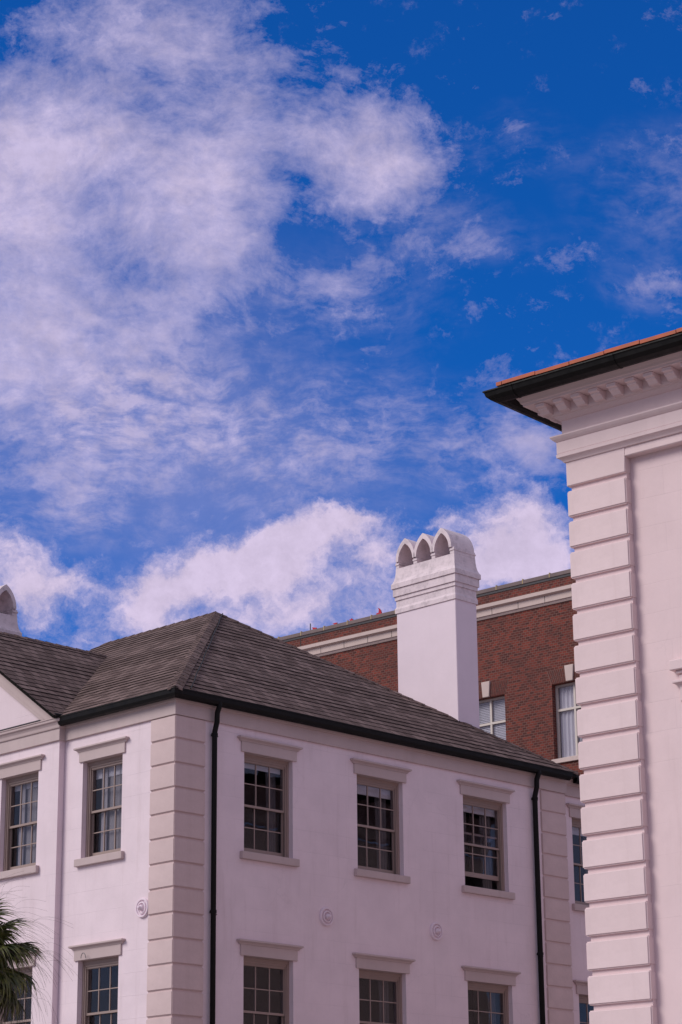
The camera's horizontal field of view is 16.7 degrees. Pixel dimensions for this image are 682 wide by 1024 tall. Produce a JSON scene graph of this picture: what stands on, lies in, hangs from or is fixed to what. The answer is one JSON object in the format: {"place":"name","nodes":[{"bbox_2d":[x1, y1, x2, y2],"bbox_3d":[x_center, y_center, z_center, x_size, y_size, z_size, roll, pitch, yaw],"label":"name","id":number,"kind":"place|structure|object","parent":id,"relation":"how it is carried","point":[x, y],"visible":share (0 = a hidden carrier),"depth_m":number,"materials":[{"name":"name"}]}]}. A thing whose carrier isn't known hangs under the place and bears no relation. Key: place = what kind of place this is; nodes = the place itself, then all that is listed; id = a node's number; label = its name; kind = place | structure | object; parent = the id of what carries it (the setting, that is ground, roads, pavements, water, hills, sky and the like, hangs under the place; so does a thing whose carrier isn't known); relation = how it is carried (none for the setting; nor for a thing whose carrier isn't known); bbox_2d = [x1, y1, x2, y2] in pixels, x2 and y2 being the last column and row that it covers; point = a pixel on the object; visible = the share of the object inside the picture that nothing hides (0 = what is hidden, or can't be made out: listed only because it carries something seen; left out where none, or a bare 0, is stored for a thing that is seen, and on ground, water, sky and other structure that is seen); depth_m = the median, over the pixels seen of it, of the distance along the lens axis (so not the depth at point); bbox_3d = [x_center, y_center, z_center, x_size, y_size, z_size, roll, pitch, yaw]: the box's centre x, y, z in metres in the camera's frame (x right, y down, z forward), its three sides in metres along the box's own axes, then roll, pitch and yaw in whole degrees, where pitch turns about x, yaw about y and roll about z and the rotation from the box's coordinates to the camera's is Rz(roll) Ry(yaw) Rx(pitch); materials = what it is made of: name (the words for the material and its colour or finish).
{"place":"outdoors","nodes":[
{"label":"outdoors","id":0,"kind":"place"},
{"bbox_2d":[0,872,76,1023],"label":"palm tree","id":1,"kind":"object","parent":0,"point":[11,977],"visible":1,"depth_m":35.89,"materials":[{"name":"green plant"}]},
{"bbox_2d":[0,528,593,1023],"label":"white house","id":2,"kind":"structure","parent":0,"point":[214,818],"depth_m":47.95,"materials":[{"name":"paint"}]},
{"bbox_2d":[0,950,38,1023],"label":"window","id":3,"kind":"structure","parent":2,"relation":"in","point":[31,967],"depth_m":46.60,"materials":[{"name":"paint"}]},
{"bbox_2d":[0,754,44,879],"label":"window","id":4,"kind":"structure","parent":2,"relation":"in","point":[21,775],"depth_m":47.96,"materials":[{"name":"paint"}]},
{"bbox_2d":[68,938,125,1023],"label":"window","id":5,"kind":"structure","parent":2,"relation":"in","point":[101,954],"depth_m":45.34,"materials":[{"name":"paint"}]},
{"bbox_2d":[73,736,129,866],"bbox_3d":[-4.690,5.809,46.254,1.630,2.426,0.430,-17,-24,42],"label":"window","id":6,"kind":"structure","parent":2,"relation":"in","point":[104,759],"depth_m":46.40,"materials":[{"name":"paint"}]},
{"bbox_2d":[237,735,302,866],"bbox_3d":[-1.567,5.844,46.554,0.541,2.456,1.750,-17,-24,42],"label":"window","id":7,"kind":"structure","parent":2,"relation":"in","point":[272,758],"depth_m":46.77,"materials":[{"name":"paint"}]},
{"bbox_2d":[236,938,303,1023],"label":"window","id":8,"kind":"structure","parent":2,"relation":"in","point":[263,954],"depth_m":45.58,"materials":[{"name":"paint"}]},
{"bbox_2d":[350,758,411,883],"bbox_3d":[0.709,6.534,48.763,0.541,2.456,1.800,-17,-24,42],"label":"window","id":9,"kind":"structure","parent":2,"relation":"in","point":[376,780],"depth_m":49.00,"materials":[{"name":"paint"}]},
{"bbox_2d":[352,952,415,1023],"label":"window","id":10,"kind":"structure","parent":2,"relation":"in","point":[384,969],"depth_m":47.91,"materials":[{"name":"paint"}]},
{"bbox_2d":[456,779,514,899],"bbox_3d":[3.067,7.250,51.052,0.541,2.456,1.860,-17,-24,42],"label":"window","id":11,"kind":"structure","parent":2,"relation":"in","point":[486,801],"depth_m":51.28,"materials":[{"name":"paint"}]},
{"bbox_2d":[461,965,520,1023],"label":"window","id":12,"kind":"structure","parent":2,"relation":"in","point":[491,981],"depth_m":50.17,"materials":[{"name":"paint"}]},
{"bbox_2d":[566,803,588,911],"bbox_3d":[5.701,8.102,53.773,0.541,2.456,1.800,-17,-24,42],"label":"window","id":13,"kind":"structure","parent":2,"relation":"in","point":[574,809],"depth_m":53.58,"materials":[{"name":"paint"}]},
{"bbox_2d":[573,980,588,1023],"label":"window","id":14,"kind":"structure","parent":2,"relation":"in","point":[581,986],"depth_m":52.39,"materials":[{"name":"paint"}]},
{"bbox_2d":[0,0,681,650],"label":"sky","id":15,"kind":"structure","parent":0,"point":[267,267],"materials":[{"name":"blue"}]},
{"bbox_2d":[482,327,681,1023],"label":"stucco building","id":16,"kind":"structure","parent":0,"point":[613,415],"depth_m":32.98,"materials":[{"name":"paint"}]},
{"bbox_2d":[669,658,681,701],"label":"window","id":17,"kind":"structure","parent":16,"relation":"in","point":[674,665],"depth_m":32.36,"materials":[{"name":"paint"}]},
{"label":"ground","id":18,"kind":"structure","parent":0,"visible":0},
{"bbox_2d":[277,569,583,775],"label":"brick building","id":19,"kind":"structure","parent":18,"relation":"on","point":[528,675],"depth_m":67.28,"materials":[{"name":"brick"}]},
{"bbox_2d":[478,680,507,739],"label":"window","id":20,"kind":"structure","parent":19,"relation":"in","point":[486,689],"depth_m":67.58,"materials":[{"name":"glass"}]},
{"bbox_2d":[547,664,582,763],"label":"window","id":21,"kind":"structure","parent":19,"relation":"in","point":[567,710],"depth_m":65.84,"materials":[{"name":"paint"}]}
]}

